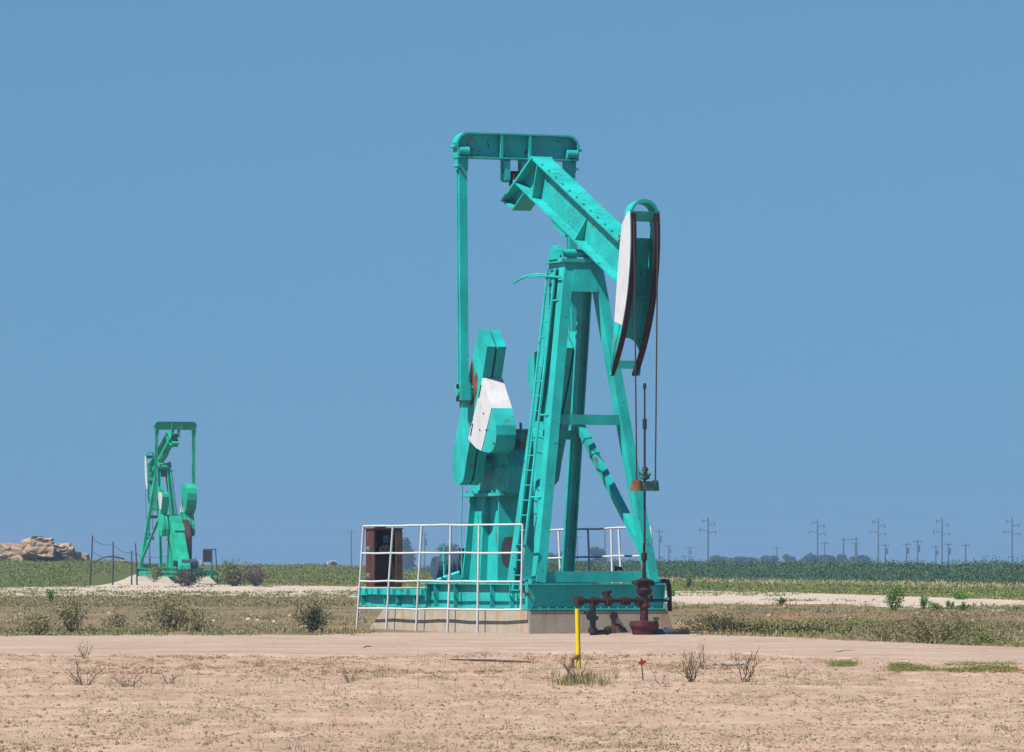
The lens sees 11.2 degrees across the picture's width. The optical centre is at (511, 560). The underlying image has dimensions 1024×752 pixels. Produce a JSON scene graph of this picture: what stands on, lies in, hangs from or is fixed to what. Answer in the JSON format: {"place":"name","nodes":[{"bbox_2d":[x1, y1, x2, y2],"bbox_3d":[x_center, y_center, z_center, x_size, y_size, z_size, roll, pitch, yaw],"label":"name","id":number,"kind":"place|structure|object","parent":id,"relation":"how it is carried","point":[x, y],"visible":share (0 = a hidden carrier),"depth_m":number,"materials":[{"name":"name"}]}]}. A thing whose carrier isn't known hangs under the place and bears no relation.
{"place":"outdoors","nodes":[
{"label":"outdoors","id":0,"kind":"place"},
{"bbox_2d":[0,561,1023,751],"bbox_3d":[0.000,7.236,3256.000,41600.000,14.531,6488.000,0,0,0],"label":"ground","id":1,"kind":"structure","parent":0,"point":[764,718],"depth_m":58.63,"materials":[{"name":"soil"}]},
{"bbox_2d":[0,555,9,560],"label":"boulder","id":2,"kind":"object","parent":1,"relation":"on","point":[3,557],"visible":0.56,"depth_m":415.55,"materials":[{"name":"stone"}]},
{"bbox_2d":[0,542,21,560],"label":"boulder","id":3,"kind":"object","parent":1,"relation":"on","point":[11,551],"visible":0.44,"depth_m":415.64,"materials":[{"name":"stone"}]},
{"bbox_2d":[5,610,61,634],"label":"shrub","id":4,"kind":"object","parent":1,"relation":"on","point":[38,625],"visible":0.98,"depth_m":109.17,"materials":[{"name":"green plant"}]},
{"bbox_2d":[21,536,53,560],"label":"boulder","id":5,"kind":"object","parent":1,"relation":"on","point":[40,548],"visible":0.98,"depth_m":411.06,"materials":[{"name":"stone"}]},
{"bbox_2d":[45,583,55,601],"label":"shrub","id":6,"kind":"object","parent":1,"relation":"on","point":[49,594],"visible":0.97,"depth_m":197.99,"materials":[{"name":"green plant"}]},
{"bbox_2d":[54,543,74,560],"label":"boulder","id":7,"kind":"object","parent":1,"relation":"on","point":[65,551],"visible":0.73,"depth_m":414.15,"materials":[{"name":"stone"}]},
{"bbox_2d":[43,592,95,631],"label":"shrub","id":8,"kind":"object","parent":1,"relation":"on","point":[69,613],"visible":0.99,"depth_m":111.49,"materials":[{"name":"green plant"}]},
{"bbox_2d":[75,551,82,560],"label":"boulder","id":9,"kind":"object","parent":1,"relation":"on","point":[78,554],"visible":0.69,"depth_m":415.11,"materials":[{"name":"stone"}]},
{"bbox_2d":[76,640,93,657],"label":"weed stalk","id":10,"kind":"object","parent":1,"relation":"on","point":[81,653],"visible":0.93,"depth_m":83.33,"materials":[{"name":"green plant"}]},
{"bbox_2d":[81,553,89,560],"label":"boulder","id":11,"kind":"object","parent":1,"relation":"on","point":[85,556],"visible":0.59,"depth_m":416.49,"materials":[{"name":"stone"}]},
{"bbox_2d":[63,656,108,684],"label":"dead shrub","id":12,"kind":"object","parent":1,"relation":"on","point":[79,679],"visible":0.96,"depth_m":65.30,"materials":[{"name":"beige plant"}]},
{"bbox_2d":[94,556,124,562],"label":"flow line","id":13,"kind":"object","parent":1,"relation":"on","point":[107,556],"visible":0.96,"depth_m":344.96,"materials":[{"name":"metal"}]},
{"bbox_2d":[98,610,127,626],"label":"shrub","id":14,"kind":"object","parent":1,"relation":"on","point":[116,620],"visible":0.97,"depth_m":121.72,"materials":[{"name":"green plant"}]},
{"bbox_2d":[108,665,144,686],"bbox_3d":[-4.705,1.423,63.471,0.597,0.338,0.520,0,0,-18],"label":"dead shrub","id":15,"kind":"object","parent":1,"relation":"on","point":[134,683],"visible":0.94,"depth_m":63.48,"materials":[{"name":"beige plant"}]},
{"bbox_2d":[89,536,169,584],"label":"wire fence","id":16,"kind":"object","parent":1,"relation":"on","point":[135,553],"visible":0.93,"depth_m":329.98,"materials":[{"name":"metal"}]},
{"bbox_2d":[138,564,169,580],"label":"shrub","id":17,"kind":"object","parent":1,"relation":"on","point":[154,574],"visible":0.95,"depth_m":349.82,"materials":[{"name":"green plant"}]},
{"bbox_2d":[121,591,209,630],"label":"shrub","id":18,"kind":"object","parent":1,"relation":"on","point":[167,609],"visible":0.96,"depth_m":114.32,"materials":[{"name":"green plant"}]},
{"bbox_2d":[160,672,179,682],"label":"dead shrub","id":19,"kind":"object","parent":1,"relation":"on","point":[170,681],"visible":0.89,"depth_m":66.00,"materials":[{"name":"beige plant"}]},
{"bbox_2d":[135,576,215,583],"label":"concrete plinth","id":20,"kind":"structure","parent":1,"relation":"on","point":[209,580],"depth_m":347.93,"materials":[{"name":"white concrete"}]},
{"bbox_2d":[137,421,218,583],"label":"pumpjack","id":21,"kind":"object","parent":20,"relation":"on","point":[178,531],"visible":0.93,"depth_m":351.43,"materials":[{"name":"green paint"}]},
{"bbox_2d":[0,626,374,635],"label":"roadside herbs","id":22,"kind":"object","parent":1,"relation":"on","point":[101,629],"visible":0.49,"depth_m":113.40,"materials":[{"name":"green plant"}]},
{"bbox_2d":[168,562,207,586],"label":"shrub","id":23,"kind":"object","parent":1,"relation":"on","point":[189,577],"visible":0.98,"depth_m":312.11,"materials":[{"name":"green plant"}]},
{"bbox_2d":[186,610,217,631],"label":"shrub","id":24,"kind":"object","parent":1,"relation":"on","point":[197,624],"visible":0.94,"depth_m":111.45,"materials":[{"name":"green plant"}]},
{"bbox_2d":[0,562,432,585],"bbox_3d":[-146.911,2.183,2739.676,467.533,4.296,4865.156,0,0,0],"label":"hillside scrub","id":25,"kind":"object","parent":1,"relation":"on","point":[37,578],"visible":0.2,"depth_m":349.77,"materials":[{"name":"green plant"}]},
{"bbox_2d":[213,555,252,585],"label":"shrub","id":26,"kind":"object","parent":1,"relation":"on","point":[234,575],"visible":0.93,"depth_m":314.09,"materials":[{"name":"green plant"}]},
{"bbox_2d":[241,562,271,586],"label":"shrub","id":27,"kind":"object","parent":1,"relation":"on","point":[255,578],"visible":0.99,"depth_m":309.08,"materials":[{"name":"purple plant"}]},
{"bbox_2d":[0,558,603,587],"bbox_3d":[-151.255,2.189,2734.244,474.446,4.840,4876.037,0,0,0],"label":"hillside herbs","id":28,"kind":"object","parent":1,"relation":"on","point":[312,573],"visible":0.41,"depth_m":376.96,"materials":[{"name":"green plant"}]},
{"bbox_2d":[286,601,332,631],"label":"shrub","id":29,"kind":"object","parent":1,"relation":"on","point":[312,619],"visible":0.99,"depth_m":112.61,"materials":[{"name":"green plant"}]},
{"bbox_2d":[326,561,336,565],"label":"rock","id":30,"kind":"object","parent":1,"relation":"on","point":[332,562],"visible":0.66,"depth_m":424.79,"materials":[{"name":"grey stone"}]},
{"bbox_2d":[0,592,687,609],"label":"track side weeds","id":31,"kind":"object","parent":1,"relation":"on","point":[232,602],"visible":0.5,"depth_m":185.21,"materials":[{"name":"green plant"}]},
{"bbox_2d":[332,661,362,681],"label":"dead shrub","id":32,"kind":"object","parent":1,"relation":"on","point":[346,677],"visible":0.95,"depth_m":65.20,"materials":[{"name":"beige plant"}]},
{"bbox_2d":[402,537,416,569],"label":"tree","id":33,"kind":"object","parent":1,"relation":"on","point":[407,561],"visible":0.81,"depth_m":1249.17,"materials":[{"name":"green plant"}]},
{"bbox_2d":[424,532,426,567],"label":"utility pole","id":34,"kind":"object","parent":1,"relation":"on","point":[425,542],"visible":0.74,"depth_m":2299.68,"materials":[{"name":"grey wood"}]},
{"bbox_2d":[356,523,523,632],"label":"safety railing","id":35,"kind":"object","parent":1,"relation":"on","point":[449,581],"visible":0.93,"depth_m":114.18,"materials":[{"name":"white metal"}]},
{"bbox_2d":[434,543,458,556],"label":"tree","id":36,"kind":"object","parent":1,"relation":"on","point":[453,548],"visible":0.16,"depth_m":1249.56,"materials":[{"name":"green plant"}]},
{"bbox_2d":[450,659,530,661],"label":"fallen stick","id":37,"kind":"object","parent":1,"relation":"on","point":[492,660],"visible":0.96,"depth_m":82.72,"materials":[{"name":"brown wood"}]},
{"bbox_2d":[0,649,1021,751],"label":"dry stalks","id":38,"kind":"object","parent":1,"relation":"on","point":[482,707],"visible":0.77,"depth_m":58.12,"materials":[{"name":"brown plant"}]},
{"bbox_2d":[0,585,1023,751],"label":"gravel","id":39,"kind":"structure","parent":1,"relation":"on","point":[691,748],"depth_m":52.50,"materials":[{"name":"beige gravel"}]},
{"bbox_2d":[0,653,1023,751],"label":"foreground weeds","id":40,"kind":"object","parent":1,"relation":"on","point":[654,730],"visible":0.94,"depth_m":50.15,"materials":[{"name":"plant"}]},
{"bbox_2d":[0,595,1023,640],"bbox_3d":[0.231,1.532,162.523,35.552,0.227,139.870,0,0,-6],"label":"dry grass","id":41,"kind":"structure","parent":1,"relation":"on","point":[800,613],"depth_m":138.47,"materials":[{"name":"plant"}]},
{"bbox_2d":[0,636,1023,751],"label":"dirt clods","id":42,"kind":"object","parent":1,"relation":"on","point":[806,735],"visible":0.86,"depth_m":52.27,"materials":[{"name":"brown soil"}]},
{"bbox_2d":[3,653,1023,673],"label":"rusty weeds","id":43,"kind":"object","parent":1,"relation":"on","point":[326,671],"visible":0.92,"depth_m":77.19,"materials":[{"name":"brown plant"}]},
{"bbox_2d":[370,607,671,633],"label":"concrete plinth","id":44,"kind":"structure","parent":1,"relation":"on","point":[543,621],"depth_m":111.20,"materials":[{"name":"beige concrete"}]},
{"bbox_2d":[354,132,665,609],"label":"pumpjack","id":45,"kind":"object","parent":44,"relation":"on","point":[505,469],"visible":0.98,"depth_m":112.52,"materials":[{"name":"teal paint"}]},
{"bbox_2d":[365,527,402,586],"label":"control cabinet","id":46,"kind":"object","parent":45,"relation":"on","point":[378,539],"visible":0.9,"depth_m":120.48,"materials":[{"name":"brown metal"}]},
{"bbox_2d":[548,526,652,582],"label":"safety railing","id":47,"kind":"object","parent":45,"relation":"attached to","point":[559,557],"visible":0.38,"depth_m":115.41,"materials":[{"name":"white metal"}]},
{"bbox_2d":[614,567,671,610],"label":"discharge hose","id":48,"kind":"object","parent":45,"relation":"attached to","point":[669,592],"visible":0.96,"depth_m":111.72,"materials":[{"name":"rubber"}]},
{"bbox_2d":[556,657,591,683],"bbox_3d":[0.742,1.373,64.520,0.416,0.413,0.467,0,0,-20],"label":"dead shrub","id":49,"kind":"object","parent":1,"relation":"on","point":[568,671],"visible":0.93,"depth_m":64.51,"materials":[{"name":"brown plant"}]},
{"bbox_2d":[571,654,579,667],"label":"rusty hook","id":50,"kind":"object","parent":1,"relation":"on","point":[576,657],"visible":0.83,"depth_m":76.11,"materials":[{"name":"brown metal"}]},
{"bbox_2d":[536,668,619,686],"bbox_3d":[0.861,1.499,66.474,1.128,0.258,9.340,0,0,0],"label":"grass tuft","id":51,"kind":"object","parent":1,"relation":"on","point":[567,679],"visible":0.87,"depth_m":64.38,"materials":[{"name":"green plant"}]},
{"bbox_2d":[575,609,580,667],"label":"marker post","id":52,"kind":"object","parent":1,"relation":"on","point":[577,629],"visible":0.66,"depth_m":76.13,"materials":[{"name":"yellow plastic"}]},
{"bbox_2d":[590,546,607,561],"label":"tree","id":53,"kind":"object","parent":1,"relation":"on","point":[597,551],"visible":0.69,"depth_m":1298.69,"materials":[{"name":"green plant"}]},
{"bbox_2d":[601,526,605,550],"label":"utility pole","id":54,"kind":"object","parent":1,"relation":"on","point":[604,539],"visible":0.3,"depth_m":2299.83,"materials":[{"name":"grey wood"}]},
{"bbox_2d":[574,543,689,634],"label":"wellhead","id":55,"kind":"object","parent":1,"relation":"on","point":[644,625],"visible":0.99,"depth_m":108.09,"materials":[{"name":"red paint"}]},
{"bbox_2d":[609,612,617,632],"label":"port pipe","id":56,"kind":"object","parent":55,"relation":"part of","point":[613,616],"visible":0.94,"depth_m":110.71,"materials":[{"name":"metal"}]},
{"bbox_2d":[638,658,645,679],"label":"red marker","id":57,"kind":"object","parent":1,"relation":"on","point":[641,662],"visible":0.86,"depth_m":68.18,"materials":[{"name":"plastic"}]},
{"bbox_2d":[655,529,662,559],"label":"utility pole","id":58,"kind":"object","parent":1,"relation":"on","point":[660,538],"visible":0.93,"depth_m":2399.70,"materials":[{"name":"grey wood"}]},
{"bbox_2d":[653,617,673,634],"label":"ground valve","id":59,"kind":"object","parent":1,"relation":"on","point":[669,630],"visible":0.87,"depth_m":108.38,"materials":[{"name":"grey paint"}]},
{"bbox_2d":[684,572,693,587],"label":"shrub","id":60,"kind":"object","parent":1,"relation":"on","point":[689,580],"visible":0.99,"depth_m":288.74,"materials":[{"name":"green plant"}]},
{"bbox_2d":[673,648,706,681],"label":"dead shrub","id":61,"kind":"object","parent":1,"relation":"on","point":[690,676],"visible":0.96,"depth_m":68.43,"materials":[{"name":"brown plant"}]},
{"bbox_2d":[696,639,709,669],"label":"weed stalk","id":62,"kind":"object","parent":1,"relation":"on","point":[702,665],"visible":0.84,"depth_m":75.40,"materials":[{"name":"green plant"}]},
{"bbox_2d":[699,517,715,561],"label":"utility pole","id":63,"kind":"object","parent":1,"relation":"on","point":[708,537],"visible":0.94,"depth_m":1699.87,"materials":[{"name":"grey wood"}]},
{"bbox_2d":[402,555,1023,584],"bbox_3d":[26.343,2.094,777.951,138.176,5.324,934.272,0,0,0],"label":"crop field","id":64,"kind":"structure","parent":1,"relation":"on","point":[985,572],"depth_m":405.24,"materials":[{"name":"green plant"}]},
{"bbox_2d":[709,555,728,561],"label":"tree","id":65,"kind":"object","parent":1,"relation":"on","point":[712,557],"visible":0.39,"depth_m":1498.56,"materials":[{"name":"green plant"}]},
{"bbox_2d":[685,609,755,631],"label":"shrub","id":66,"kind":"object","parent":1,"relation":"on","point":[715,619],"visible":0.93,"depth_m":113.42,"materials":[{"name":"green plant"}]},
{"bbox_2d":[712,663,744,665],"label":"metal rod","id":67,"kind":"object","parent":1,"relation":"on","point":[729,664],"visible":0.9,"depth_m":76.82,"materials":[{"name":"grey metal"}]},
{"bbox_2d":[727,556,758,562],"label":"tree","id":68,"kind":"object","parent":1,"relation":"on","point":[750,559],"visible":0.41,"depth_m":1498.13,"materials":[{"name":"green plant"}]},
{"bbox_2d":[735,648,764,681],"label":"dead shrub","id":69,"kind":"object","parent":1,"relation":"on","point":[746,668],"visible":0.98,"depth_m":67.88,"materials":[{"name":"brown plant"}]},
{"bbox_2d":[755,555,778,562],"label":"tree","id":70,"kind":"object","parent":1,"relation":"on","point":[766,558],"visible":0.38,"depth_m":1498.52,"materials":[{"name":"green plant"}]},
{"bbox_2d":[743,618,797,634],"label":"shrub","id":71,"kind":"object","parent":1,"relation":"on","point":[764,627],"visible":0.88,"depth_m":110.07,"materials":[{"name":"green plant"}]},
{"bbox_2d":[777,597,785,605],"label":"shrub","id":72,"kind":"object","parent":1,"relation":"on","point":[781,600],"visible":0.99,"depth_m":178.90,"materials":[{"name":"green plant"}]},
{"bbox_2d":[782,554,796,563],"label":"tree","id":73,"kind":"object","parent":1,"relation":"on","point":[787,557],"visible":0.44,"depth_m":1499.56,"materials":[{"name":"green plant"}]},
{"bbox_2d":[798,552,818,562],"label":"tree","id":74,"kind":"object","parent":1,"relation":"on","point":[809,557],"visible":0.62,"depth_m":1498.34,"materials":[{"name":"green plant"}]},
{"bbox_2d":[602,576,1023,599],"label":"field herbs","id":75,"kind":"object","parent":1,"relation":"on","point":[1002,593],"visible":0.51,"depth_m":275.39,"materials":[{"name":"green plant"}]},
{"bbox_2d":[809,519,825,554],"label":"utility pole","id":76,"kind":"object","parent":1,"relation":"on","point":[817,533],"visible":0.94,"depth_m":1999.78,"materials":[{"name":"grey wood"}]},
{"bbox_2d":[817,554,835,564],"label":"tree","id":77,"kind":"object","parent":1,"relation":"on","point":[827,557],"visible":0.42,"depth_m":1499.08,"materials":[{"name":"green plant"}]},
{"bbox_2d":[834,554,851,562],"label":"tree","id":78,"kind":"object","parent":1,"relation":"on","point":[841,557],"visible":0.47,"depth_m":1499.18,"materials":[{"name":"green plant"}]},
{"bbox_2d":[674,600,1023,646],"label":"green herbs","id":79,"kind":"object","parent":1,"relation":"on","point":[794,631],"visible":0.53,"depth_m":118.73,"materials":[{"name":"green plant"}]},
{"bbox_2d":[842,537,857,556],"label":"utility pole","id":80,"kind":"object","parent":1,"relation":"on","point":[843,539],"visible":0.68,"depth_m":1899.77,"materials":[{"name":"grey wood"}]},
{"bbox_2d":[849,555,871,563],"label":"tree","id":81,"kind":"object","parent":1,"relation":"on","point":[859,557],"visible":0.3,"depth_m":1498.95,"materials":[{"name":"green plant"}]},
{"bbox_2d":[869,518,885,562],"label":"utility pole","id":82,"kind":"object","parent":1,"relation":"on","point":[878,535],"visible":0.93,"depth_m":1999.79,"materials":[{"name":"grey wood"}]},
{"bbox_2d":[863,621,903,640],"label":"shrub","id":83,"kind":"object","parent":1,"relation":"on","point":[885,634],"visible":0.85,"depth_m":100.77,"materials":[{"name":"green plant"}]},
{"bbox_2d":[884,578,905,609],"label":"shrub","id":84,"kind":"object","parent":1,"relation":"on","point":[895,597],"visible":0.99,"depth_m":163.73,"materials":[{"name":"green plant"}]},
{"bbox_2d":[914,539,920,561],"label":"utility pole","id":85,"kind":"object","parent":1,"relation":"on","point":[918,547],"visible":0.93,"depth_m":1899.76,"materials":[{"name":"grey wood"}]},
{"bbox_2d":[821,658,1022,672],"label":"verge weeds","id":86,"kind":"object","parent":1,"relation":"on","point":[900,665],"visible":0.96,"depth_m":74.25,"materials":[{"name":"green plant"}]},
{"bbox_2d":[919,595,928,608],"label":"shrub","id":87,"kind":"object","parent":1,"relation":"on","point":[922,603],"visible":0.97,"depth_m":168.59,"materials":[{"name":"green plant"}]},
{"bbox_2d":[927,600,940,609],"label":"shrub","id":88,"kind":"object","parent":1,"relation":"on","point":[936,605],"visible":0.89,"depth_m":164.26,"materials":[{"name":"green plant"}]},
{"bbox_2d":[933,517,949,563],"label":"utility pole","id":89,"kind":"object","parent":1,"relation":"on","point":[942,525],"visible":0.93,"depth_m":1999.85,"materials":[{"name":"grey wood"}]},
{"bbox_2d":[872,605,1013,643],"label":"shrub","id":90,"kind":"object","parent":1,"relation":"on","point":[937,632],"visible":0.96,"depth_m":97.85,"materials":[{"name":"green plant"}]},
{"bbox_2d":[945,543,951,562],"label":"utility pole","id":91,"kind":"object","parent":1,"relation":"on","point":[949,549],"visible":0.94,"depth_m":1899.77,"materials":[{"name":"grey wood"}]},
{"bbox_2d":[945,600,954,609],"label":"shrub","id":92,"kind":"object","parent":1,"relation":"on","point":[948,602],"visible":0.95,"depth_m":166.64,"materials":[{"name":"green plant"}]},
{"bbox_2d":[948,591,969,599],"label":"shrub","id":93,"kind":"object","parent":1,"relation":"on","point":[959,596],"visible":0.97,"depth_m":204.98,"materials":[{"name":"green plant"}]},
{"bbox_2d":[957,601,966,609],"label":"shrub","id":94,"kind":"object","parent":1,"relation":"on","point":[963,605],"visible":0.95,"depth_m":164.01,"materials":[{"name":"green plant"}]},
{"bbox_2d":[965,629,1002,645],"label":"shrub","id":95,"kind":"object","parent":1,"relation":"on","point":[982,637],"visible":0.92,"depth_m":95.35,"materials":[{"name":"green plant"}]},
{"bbox_2d":[1003,517,1019,563],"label":"utility pole","id":96,"kind":"object","parent":1,"relation":"on","point":[1012,538],"visible":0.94,"depth_m":1999.92,"materials":[{"name":"grey wood"}]},
{"bbox_2d":[0,632,1023,666],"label":"dirt road","id":97,"kind":"structure","parent":0,"point":[396,644],"depth_m":92.95,"materials":[{"name":"beige soil"}]},
{"bbox_2d":[0,575,1023,611],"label":"caliche track","id":98,"kind":"structure","parent":0,"point":[695,598],"depth_m":233.49,"materials":[{"name":"beige gravel"}]},
{"bbox_2d":[0,583,1023,610],"bbox_3d":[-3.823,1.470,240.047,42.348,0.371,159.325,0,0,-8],"label":"track weeds","id":99,"kind":"object","parent":98,"relation":"on","point":[35,592],"visible":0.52,"depth_m":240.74,"materials":[{"name":"green plant"}]},
{"bbox_2d":[0,593,1023,646],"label":"olive grass","id":100,"kind":"structure","parent":0,"point":[900,640],"depth_m":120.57,"materials":[{"name":"green plant"}]},
{"bbox_2d":[0,0,1023,565],"label":"sky","id":101,"kind":"structure","parent":0,"point":[236,220],"materials":[{"name":"blue"}]},
{"bbox_2d":[626,575,1023,588],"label":"straw grass","id":102,"kind":"structure","parent":0,"point":[903,582],"depth_m":342.80,"materials":[{"name":"beige plant"}]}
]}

